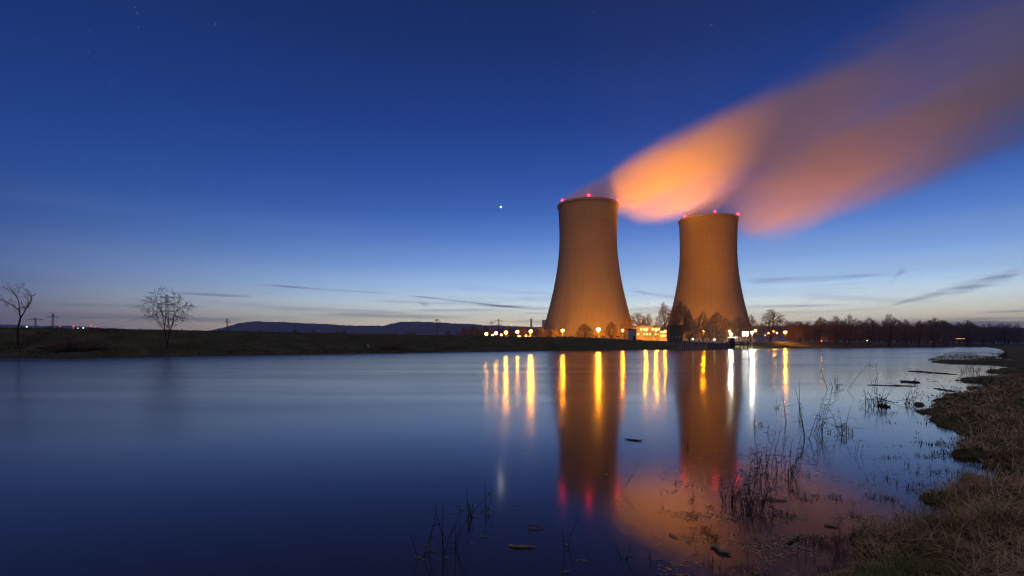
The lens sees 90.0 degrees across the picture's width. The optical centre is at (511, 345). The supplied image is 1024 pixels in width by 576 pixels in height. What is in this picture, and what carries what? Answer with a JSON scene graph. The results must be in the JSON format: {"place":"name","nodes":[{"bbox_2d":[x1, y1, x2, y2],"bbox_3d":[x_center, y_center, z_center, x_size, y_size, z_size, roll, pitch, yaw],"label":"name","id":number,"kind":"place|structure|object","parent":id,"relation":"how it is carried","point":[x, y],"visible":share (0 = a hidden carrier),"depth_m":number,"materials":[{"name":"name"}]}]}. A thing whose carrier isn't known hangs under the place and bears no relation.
{"place":"outdoors","nodes":[
{"label":"outdoors","id":0,"kind":"place"},
{"bbox_2d":[0,324,209,330],"bbox_3d":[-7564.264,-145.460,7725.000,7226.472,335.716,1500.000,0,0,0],"label":"hills","id":1,"kind":"structure","parent":0,"point":[8,326],"depth_m":7525.51,"materials":[{"name":"black"}]},
{"bbox_2d":[213,321,587,337],"bbox_3d":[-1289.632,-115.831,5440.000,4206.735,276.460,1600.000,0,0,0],"label":"hills","id":2,"kind":"structure","parent":0,"point":[419,328],"depth_m":4992.64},
{"bbox_2d":[0,347,1022,575],"bbox_3d":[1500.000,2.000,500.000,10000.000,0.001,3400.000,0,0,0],"label":"river water","id":3,"kind":"structure","parent":0,"point":[362,464],"depth_m":8.95,"materials":[{"name":"blue liquid"}]},
{"bbox_2d":[410,509,445,556],"bbox_3d":[-0.816,1.851,4.834,0.318,0.541,0.236,0,0,-28],"label":"reed clump","id":4,"kind":"object","parent":3,"relation":"in","point":[428,541],"visible":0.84,"depth_m":4.83,"materials":[{"name":"plant"}]},
{"bbox_2d":[431,505,458,556],"bbox_3d":[-0.651,1.766,4.768,0.257,0.708,0.282,0,0,34],"label":"reed clump","id":5,"kind":"object","parent":3,"relation":"in","point":[443,549],"visible":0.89,"depth_m":4.82,"materials":[{"name":"plant"}]},
{"bbox_2d":[467,501,472,518],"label":"reed clump","id":6,"kind":"object","parent":3,"relation":"in","point":[469,510],"visible":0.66,"depth_m":5.90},
{"bbox_2d":[450,492,491,547],"bbox_3d":[-0.432,1.775,5.084,0.420,0.690,0.334,0,0,-15],"label":"reed clump","id":7,"kind":"object","parent":3,"relation":"in","point":[455,543],"visible":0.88,"depth_m":5.05,"materials":[{"name":"plant"}]},
{"bbox_2d":[480,486,494,512],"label":"reed clump","id":8,"kind":"object","parent":3,"relation":"in","point":[487,501],"visible":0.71,"depth_m":6.10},
{"bbox_2d":[508,544,536,547],"bbox_3d":[0.101,1.988,5.052,0.292,0.031,0.049,0,0,9],"label":"driftwood log","id":9,"kind":"object","parent":3,"relation":"on","point":[521,546],"visible":1,"depth_m":5.04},
{"bbox_2d":[528,523,541,528],"bbox_3d":[0.263,2.020,5.586,0.181,0.160,0.016,0,0,0],"label":"twig frame","id":10,"kind":"object","parent":3,"relation":"in","point":[538,526],"visible":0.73,"depth_m":5.58,"materials":[{"name":"brown wood"}]},
{"bbox_2d":[561,519,577,547],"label":"reed clump","id":11,"kind":"object","parent":3,"relation":"in","point":[569,536],"visible":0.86,"depth_m":5.05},
{"bbox_2d":[701,553,727,575],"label":"reed clump","id":12,"kind":"object","parent":3,"relation":"in","point":[712,565],"visible":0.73,"depth_m":4.54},
{"bbox_2d":[710,544,730,553],"bbox_3d":[2.022,1.982,4.972,0.083,0.058,0.229,0,0,-16],"label":"driftwood log","id":13,"kind":"object","parent":3,"relation":"on","point":[718,548],"visible":1,"depth_m":4.93,"materials":[{"name":"wood"}]},
{"bbox_2d":[718,469,747,507],"bbox_3d":[2.776,1.838,6.377,0.455,0.567,0.336,0,0,24],"label":"reed clump","id":14,"kind":"object","parent":3,"relation":"in","point":[730,493],"visible":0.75,"depth_m":6.43,"materials":[{"name":"plant"}]},
{"bbox_2d":[726,337,748,348],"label":"landing stage","id":15,"kind":"object","parent":3,"relation":"in","point":[731,341],"visible":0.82,"depth_m":237.50,"materials":[{"name":"concrete"}]},
{"bbox_2d":[720,463,787,516],"bbox_3d":[3.012,1.793,6.266,0.734,0.658,0.802,0,0,0],"label":"reed clump","id":16,"kind":"object","parent":3,"relation":"in","point":[746,499],"visible":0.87,"depth_m":6.25,"materials":[{"name":"plant"}]},
{"bbox_2d":[738,428,820,475],"bbox_3d":[4.152,1.702,8.066,1.112,0.841,0.799,0,0,42],"label":"reed clump","id":17,"kind":"object","parent":3,"relation":"in","point":[766,465],"visible":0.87,"depth_m":8.05,"materials":[{"name":"plant"}]},
{"bbox_2d":[778,444,793,475],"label":"reed clump","id":18,"kind":"object","parent":3,"relation":"in","point":[790,464],"visible":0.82,"depth_m":7.90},
{"bbox_2d":[781,389,793,422],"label":"reed clump","id":19,"kind":"object","parent":3,"relation":"in","point":[784,408],"visible":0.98,"depth_m":13.22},
{"bbox_2d":[785,535,801,543],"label":"floating branch","id":20,"kind":"object","parent":3,"relation":"on","point":[796,538],"visible":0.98,"depth_m":5.21,"materials":[{"name":"brown wood"}]},
{"bbox_2d":[795,389,820,438],"bbox_3d":[6.337,1.454,10.933,0.490,1.335,0.531,0,0,-45],"label":"reed clump","id":21,"kind":"object","parent":3,"relation":"in","point":[801,420],"visible":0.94,"depth_m":11.04,"materials":[{"name":"plant"}]},
{"bbox_2d":[655,434,988,575],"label":"floating wrack","id":22,"kind":"object","parent":3,"relation":"on","point":[788,537],"visible":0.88,"depth_m":5.88,"materials":[{"name":"plant"}]},
{"bbox_2d":[812,390,847,434],"bbox_3d":[7.055,1.533,11.484,0.792,1.178,0.485,0,0,0],"label":"reed clump","id":23,"kind":"object","parent":3,"relation":"in","point":[821,429],"visible":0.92,"depth_m":11.46,"materials":[{"name":"plant"}]},
{"bbox_2d":[827,407,861,433],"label":"reed clump","id":24,"kind":"object","parent":3,"relation":"in","point":[842,429],"visible":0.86,"depth_m":11.65,"materials":[{"name":"plant"}]},
{"bbox_2d":[683,368,1019,575],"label":"marsh fringe","id":25,"kind":"object","parent":3,"relation":"on","point":[820,540],"visible":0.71,"depth_m":5.91,"materials":[{"name":"plant"}]},
{"bbox_2d":[859,388,898,407],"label":"reed clump","id":26,"kind":"object","parent":3,"relation":"in","point":[881,401],"visible":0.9,"depth_m":16.66,"materials":[{"name":"plant"}]},
{"bbox_2d":[899,388,919,403],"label":"reed clump","id":27,"kind":"object","parent":3,"relation":"in","point":[911,397],"visible":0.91,"depth_m":17.21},
{"bbox_2d":[900,377,919,382],"bbox_3d":[21.349,1.889,27.509,0.412,0.328,1.024,0,0,-29],"label":"driftwood log","id":28,"kind":"object","parent":3,"relation":"on","point":[913,381],"visible":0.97,"depth_m":27.39,"materials":[{"name":"brown wood"}]},
{"bbox_2d":[909,368,956,374],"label":"floating branch","id":29,"kind":"object","parent":3,"relation":"on","point":[929,372],"visible":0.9,"depth_m":36.93,"materials":[{"name":"brown wood"}]},
{"bbox_2d":[929,350,1006,359],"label":"marsh reeds","id":30,"kind":"object","parent":3,"relation":"on","point":[993,357],"visible":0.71,"depth_m":79.98,"materials":[{"name":"plant"}]},
{"bbox_2d":[959,363,996,373],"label":"reed clump","id":31,"kind":"object","parent":3,"relation":"in","point":[978,368],"visible":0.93,"depth_m":36.26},
{"bbox_2d":[966,376,1003,386],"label":"reed clump","id":32,"kind":"object","parent":3,"relation":"in","point":[985,384],"visible":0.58,"depth_m":23.67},
{"bbox_2d":[0,328,1023,575],"bbox_3d":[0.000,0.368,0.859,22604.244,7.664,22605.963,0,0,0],"label":"ground","id":33,"kind":"structure","parent":0,"point":[144,344],"depth_m":97.72,"materials":[{"name":"soil"}]},
{"bbox_2d":[0,280,34,344],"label":"bare tree","id":34,"kind":"object","parent":33,"relation":"on","point":[19,322],"visible":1,"depth_m":86.34,"materials":[{"name":"brown plant"}]},
{"bbox_2d":[28,318,42,327],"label":"electricity pylon","id":35,"kind":"object","parent":33,"relation":"on","point":[34,319],"visible":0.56,"depth_m":1049.02,"materials":[{"name":"metal"}]},
{"bbox_2d":[39,342,70,351],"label":"bush","id":36,"kind":"object","parent":33,"relation":"on","point":[58,350],"visible":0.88,"depth_m":83.65,"materials":[{"name":"plant"}]},
{"bbox_2d":[48,338,88,350],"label":"bush","id":37,"kind":"object","parent":33,"relation":"on","point":[68,341],"visible":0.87,"depth_m":84.70,"materials":[{"name":"plant"}]},
{"bbox_2d":[64,342,95,350],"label":"bush","id":38,"kind":"object","parent":33,"relation":"on","point":[80,346],"visible":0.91,"depth_m":85.57,"materials":[{"name":"plant"}]},
{"bbox_2d":[134,286,194,348],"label":"bare tree","id":39,"kind":"object","parent":33,"relation":"on","point":[161,310],"visible":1,"depth_m":95.83,"materials":[{"name":"brown plant"}]},
{"bbox_2d":[159,295,176,329],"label":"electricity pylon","id":40,"kind":"object","parent":33,"relation":"on","point":[167,309],"visible":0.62,"depth_m":520.30,"materials":[{"name":"metal"}]},
{"bbox_2d":[460,326,467,335],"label":"bare tree","id":41,"kind":"object","parent":33,"relation":"on","point":[463,330],"visible":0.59,"depth_m":458.44,"materials":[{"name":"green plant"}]},
{"bbox_2d":[0,326,982,357],"bbox_3d":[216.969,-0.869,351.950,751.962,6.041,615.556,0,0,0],"label":"bank tussocks","id":42,"kind":"object","parent":33,"relation":"on","point":[160,349],"visible":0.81,"depth_m":120.44,"materials":[{"name":"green plant"}]},
{"bbox_2d":[493,327,502,335],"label":"bare tree","id":43,"kind":"object","parent":33,"relation":"on","point":[500,332],"visible":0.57,"depth_m":429.41,"materials":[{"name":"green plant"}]},
{"bbox_2d":[506,329,513,335],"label":"bare tree","id":44,"kind":"object","parent":33,"relation":"on","point":[510,332],"visible":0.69,"depth_m":436.78,"materials":[{"name":"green plant"}]},
{"bbox_2d":[518,326,526,335],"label":"bare tree","id":45,"kind":"object","parent":33,"relation":"on","point":[524,331],"visible":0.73,"depth_m":492.43,"materials":[{"name":"brown plant"}]},
{"bbox_2d":[533,329,541,336],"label":"bare tree","id":46,"kind":"object","parent":33,"relation":"on","point":[537,332],"visible":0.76,"depth_m":442.52,"materials":[{"name":"brown plant"}]},
{"bbox_2d":[538,328,545,336],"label":"bare tree","id":47,"kind":"object","parent":33,"relation":"on","point":[542,332],"visible":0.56,"depth_m":484.78,"materials":[{"name":"brown plant"}]},
{"bbox_2d":[546,330,555,336],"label":"bare tree","id":48,"kind":"object","parent":33,"relation":"on","point":[550,333],"visible":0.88,"depth_m":329.59,"materials":[{"name":"brown plant"}]},
{"bbox_2d":[573,324,593,337],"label":"bare tree","id":49,"kind":"object","parent":33,"relation":"on","point":[584,327],"visible":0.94,"depth_m":298.81,"materials":[{"name":"brown plant"}]},
{"bbox_2d":[542,194,632,338],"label":"cooling tower","id":50,"kind":"structure","parent":33,"relation":"on","point":[588,289],"depth_m":521.70,"materials":[{"name":"concrete"}]},
{"bbox_2d":[604,321,618,338],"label":"bare tree","id":51,"kind":"object","parent":33,"relation":"on","point":[612,327],"visible":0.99,"depth_m":309.82,"materials":[{"name":"brown plant"}]},
{"bbox_2d":[617,313,636,339],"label":"bare tree","id":52,"kind":"object","parent":33,"relation":"on","point":[626,325],"visible":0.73,"depth_m":330.15,"materials":[{"name":"brown plant"}]},
{"bbox_2d":[626,329,636,340],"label":"kiosk","id":53,"kind":"object","parent":33,"relation":"on","point":[631,334],"visible":0.95,"depth_m":235.00,"materials":[{"name":"paint"}]},
{"bbox_2d":[628,313,646,325],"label":"bare tree","id":54,"kind":"object","parent":33,"relation":"on","point":[633,320],"visible":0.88,"depth_m":349.71,"materials":[{"name":"brown plant"}]},
{"bbox_2d":[634,326,660,340],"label":"industrial building","id":55,"kind":"structure","parent":33,"relation":"on","point":[642,333],"depth_m":345.00,"materials":[{"name":"metal"}]},
{"bbox_2d":[643,314,654,334],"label":"bare tree","id":56,"kind":"object","parent":33,"relation":"on","point":[650,321],"visible":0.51,"depth_m":349.97,"materials":[{"name":"brown plant"}]},
{"bbox_2d":[658,330,666,340],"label":"industrial building","id":57,"kind":"structure","parent":33,"relation":"on","point":[661,334],"depth_m":340.00,"materials":[{"name":"metal"}]},
{"bbox_2d":[653,302,674,333],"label":"bare tree","id":58,"kind":"object","parent":33,"relation":"on","point":[666,319],"visible":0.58,"depth_m":358.89,"materials":[{"name":"brown plant"}]},
{"bbox_2d":[667,310,679,324],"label":"bare tree","id":59,"kind":"object","parent":33,"relation":"on","point":[672,319],"visible":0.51,"depth_m":254.34,"materials":[{"name":"brown plant"}]},
{"bbox_2d":[667,325,682,342],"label":"hut","id":60,"kind":"object","parent":33,"relation":"on","point":[674,333],"visible":0.95,"depth_m":248.00,"materials":[{"name":"metal"}]},
{"bbox_2d":[667,300,695,340],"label":"bare tree","id":61,"kind":"object","parent":33,"relation":"on","point":[681,312],"visible":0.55,"depth_m":257.27,"materials":[{"name":"brown plant"}]},
{"bbox_2d":[682,312,696,342],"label":"bare tree","id":62,"kind":"object","parent":33,"relation":"on","point":[692,326],"visible":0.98,"depth_m":254.93,"materials":[{"name":"brown plant"}]},
{"bbox_2d":[687,320,701,340],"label":"bare tree","id":63,"kind":"object","parent":33,"relation":"on","point":[698,332],"visible":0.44,"depth_m":278.97,"materials":[{"name":"brown plant"}]},
{"bbox_2d":[676,343,729,349],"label":"sheet pile wall","id":64,"kind":"structure","parent":33,"relation":"on","point":[698,346],"depth_m":222.72,"materials":[{"name":"metal"}]},
{"bbox_2d":[694,312,714,338],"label":"bare tree","id":65,"kind":"object","parent":33,"relation":"on","point":[699,322],"visible":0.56,"depth_m":288.62,"materials":[{"name":"brown plant"}]},
{"bbox_2d":[700,322,719,341],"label":"bare tree","id":66,"kind":"object","parent":33,"relation":"on","point":[707,331],"visible":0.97,"depth_m":274.46,"materials":[{"name":"brown plant"}]},
{"bbox_2d":[666,211,756,341],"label":"cooling tower","id":67,"kind":"structure","parent":33,"relation":"on","point":[708,283],"depth_m":581.50,"materials":[{"name":"concrete"}]},
{"bbox_2d":[708,311,731,340],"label":"bare tree","id":68,"kind":"object","parent":33,"relation":"on","point":[711,319],"visible":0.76,"depth_m":307.34,"materials":[{"name":"brown plant"}]},
{"bbox_2d":[714,329,728,342],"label":"bare tree","id":69,"kind":"object","parent":33,"relation":"on","point":[721,339],"visible":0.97,"depth_m":261.59,"materials":[{"name":"brown plant"}]},
{"bbox_2d":[723,317,749,340],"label":"bare tree","id":70,"kind":"object","parent":33,"relation":"on","point":[739,333],"visible":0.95,"depth_m":299.99,"materials":[{"name":"brown plant"}]},
{"bbox_2d":[742,332,747,348],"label":"backlit sign","id":71,"kind":"object","parent":33,"relation":"on","point":[745,334],"visible":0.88,"depth_m":249.95,"materials":[{"name":"metal"}]},
{"bbox_2d":[741,314,760,340],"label":"bare tree","id":72,"kind":"object","parent":33,"relation":"on","point":[750,328],"visible":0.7,"depth_m":329.52,"materials":[{"name":"brown plant"}]},
{"bbox_2d":[755,309,792,341],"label":"bare tree","id":73,"kind":"object","parent":33,"relation":"on","point":[769,327],"visible":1,"depth_m":327.07,"materials":[{"name":"brown plant"}]},
{"bbox_2d":[782,323,802,341],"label":"bare tree","id":74,"kind":"object","parent":33,"relation":"on","point":[791,333],"visible":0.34,"depth_m":396.68,"materials":[{"name":"brown plant"}]},
{"bbox_2d":[786,323,801,341],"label":"bare tree","id":75,"kind":"object","parent":33,"relation":"on","point":[791,330],"visible":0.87,"depth_m":359.86,"materials":[{"name":"brown plant"}]},
{"bbox_2d":[793,322,810,341],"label":"bare tree","id":76,"kind":"object","parent":33,"relation":"on","point":[801,326],"visible":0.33,"depth_m":412.47,"materials":[{"name":"brown plant"}]},
{"bbox_2d":[799,325,815,341],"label":"bare tree","id":77,"kind":"object","parent":33,"relation":"on","point":[808,332],"visible":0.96,"depth_m":369.18,"materials":[{"name":"brown plant"}]},
{"bbox_2d":[807,324,820,341],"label":"bare tree","id":78,"kind":"object","parent":33,"relation":"on","point":[816,337],"visible":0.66,"depth_m":457.73,"materials":[{"name":"brown plant"}]},
{"bbox_2d":[809,321,828,341],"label":"bare tree","id":79,"kind":"object","parent":33,"relation":"on","point":[825,327],"visible":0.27,"depth_m":467.33,"materials":[{"name":"brown plant"}]},
{"bbox_2d":[812,317,827,342],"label":"bare tree","id":80,"kind":"object","parent":33,"relation":"on","point":[823,324],"visible":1,"depth_m":369.49,"materials":[{"name":"brown plant"}]},
{"bbox_2d":[823,322,839,341],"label":"bare tree","id":81,"kind":"object","parent":33,"relation":"on","point":[830,331],"visible":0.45,"depth_m":464.16,"materials":[{"name":"brown plant"}]},
{"bbox_2d":[825,316,849,342],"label":"bare tree","id":82,"kind":"object","parent":33,"relation":"on","point":[835,330],"visible":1,"depth_m":387.95,"materials":[{"name":"brown plant"}]},
{"bbox_2d":[836,328,855,341],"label":"bare tree","id":83,"kind":"object","parent":33,"relation":"on","point":[845,336],"visible":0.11,"depth_m":478.16,"materials":[{"name":"brown plant"}]},
{"bbox_2d":[834,314,862,344],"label":"bare tree","id":84,"kind":"object","parent":33,"relation":"on","point":[851,333],"visible":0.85,"depth_m":388.80,"materials":[{"name":"brown plant"}]},
{"bbox_2d":[853,325,873,341],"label":"bare tree","id":85,"kind":"object","parent":33,"relation":"on","point":[861,334],"visible":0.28,"depth_m":506.18,"materials":[{"name":"brown plant"}]},
{"bbox_2d":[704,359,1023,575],"bbox_3d":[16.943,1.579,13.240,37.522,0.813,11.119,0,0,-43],"label":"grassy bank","id":86,"kind":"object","parent":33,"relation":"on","point":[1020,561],"visible":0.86,"depth_m":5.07,"materials":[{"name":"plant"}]},
{"bbox_2d":[858,317,884,344],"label":"bare tree","id":87,"kind":"object","parent":33,"relation":"on","point":[865,327],"visible":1,"depth_m":418.65,"materials":[{"name":"brown plant"}]},
{"bbox_2d":[874,322,891,341],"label":"bare tree","id":88,"kind":"object","parent":33,"relation":"on","point":[880,324],"visible":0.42,"depth_m":556.42,"materials":[{"name":"brown plant"}]},
{"bbox_2d":[877,315,905,345],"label":"bare tree","id":89,"kind":"object","parent":33,"relation":"on","point":[889,338],"visible":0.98,"depth_m":427.86,"materials":[{"name":"brown plant"}]},
{"bbox_2d":[895,320,917,346],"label":"bare tree","id":90,"kind":"object","parent":33,"relation":"on","point":[904,328],"visible":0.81,"depth_m":448.83,"materials":[{"name":"brown plant"}]},
{"bbox_2d":[905,322,926,342],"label":"bare tree","id":91,"kind":"object","parent":33,"relation":"on","point":[916,330],"visible":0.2,"depth_m":601.85,"materials":[{"name":"brown plant"}]},
{"bbox_2d":[908,320,931,346],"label":"bare tree","id":92,"kind":"object","parent":33,"relation":"on","point":[919,332],"visible":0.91,"depth_m":468.65,"materials":[{"name":"brown plant"}]},
{"bbox_2d":[914,317,954,346],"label":"bare tree","id":93,"kind":"object","parent":33,"relation":"on","point":[939,333],"visible":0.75,"depth_m":487.45,"materials":[{"name":"brown plant"}]},
{"bbox_2d":[929,320,956,342],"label":"bare tree","id":94,"kind":"object","parent":33,"relation":"on","point":[942,329],"visible":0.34,"depth_m":658.31,"materials":[{"name":"brown plant"}]},
{"bbox_2d":[937,327,957,346],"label":"bare tree","id":95,"kind":"object","parent":33,"relation":"on","point":[950,342],"visible":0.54,"depth_m":518.80,"materials":[{"name":"brown plant"}]},
{"bbox_2d":[944,325,965,342],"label":"bare tree","id":96,"kind":"object","parent":33,"relation":"on","point":[955,327],"visible":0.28,"depth_m":671.75,"materials":[{"name":"brown plant"}]},
{"bbox_2d":[951,320,984,345],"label":"bare tree","id":97,"kind":"object","parent":33,"relation":"on","point":[966,337],"visible":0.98,"depth_m":596.51,"materials":[{"name":"brown plant"}]},
{"bbox_2d":[961,322,981,342],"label":"bare tree","id":98,"kind":"object","parent":33,"relation":"on","point":[976,326],"visible":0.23,"depth_m":679.97,"materials":[{"name":"brown plant"}]},
{"bbox_2d":[975,470,975,508],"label":"dry stalk","id":99,"kind":"object","parent":33,"relation":"on","point":[975,489],"visible":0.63,"depth_m":5.29,"materials":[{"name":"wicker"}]},
{"bbox_2d":[974,324,991,345],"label":"bare tree","id":100,"kind":"object","parent":33,"relation":"on","point":[986,338],"visible":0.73,"depth_m":649.10,"materials":[{"name":"brown plant"}]},
{"bbox_2d":[984,323,1001,342],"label":"bare tree","id":101,"kind":"object","parent":33,"relation":"on","point":[993,331],"visible":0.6,"depth_m":755.50,"materials":[{"name":"black plant"}]},
{"bbox_2d":[988,323,1011,342],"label":"bare tree","id":102,"kind":"object","parent":33,"relation":"on","point":[999,337],"visible":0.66,"depth_m":765.35,"materials":[{"name":"black plant"}]},
{"bbox_2d":[990,325,1010,342],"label":"bare tree","id":103,"kind":"object","parent":33,"relation":"on","point":[995,335],"visible":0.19,"depth_m":784.86,"materials":[{"name":"black plant"}]},
{"bbox_2d":[997,326,1013,342],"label":"bare tree","id":104,"kind":"object","parent":33,"relation":"on","point":[1007,330],"visible":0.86,"depth_m":758.24,"materials":[{"name":"black plant"}]},
{"bbox_2d":[996,324,1022,342],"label":"bare tree","id":105,"kind":"object","parent":33,"relation":"on","point":[1011,328],"visible":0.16,"depth_m":883.31,"materials":[{"name":"black plant"}]},
{"bbox_2d":[1007,330,1018,342],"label":"bare tree","id":106,"kind":"object","parent":33,"relation":"on","point":[1009,341],"visible":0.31,"depth_m":793.62,"materials":[{"name":"black plant"}]},
{"bbox_2d":[1012,327,1023,335],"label":"bare tree","id":107,"kind":"object","parent":33,"relation":"on","point":[1016,329],"visible":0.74,"depth_m":799.09,"materials":[{"name":"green plant"}]},
{"bbox_2d":[0,0,1023,330],"label":"sky","id":108,"kind":"structure","parent":0,"point":[868,155],"materials":[{"name":"blue"}]},
{"bbox_2d":[593,326,1020,342],"bbox_3d":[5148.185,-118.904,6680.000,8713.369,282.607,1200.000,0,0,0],"label":"hills","id":109,"kind":"structure","parent":0,"point":[781,339],"depth_m":6165.14,"materials":[{"name":"black"}]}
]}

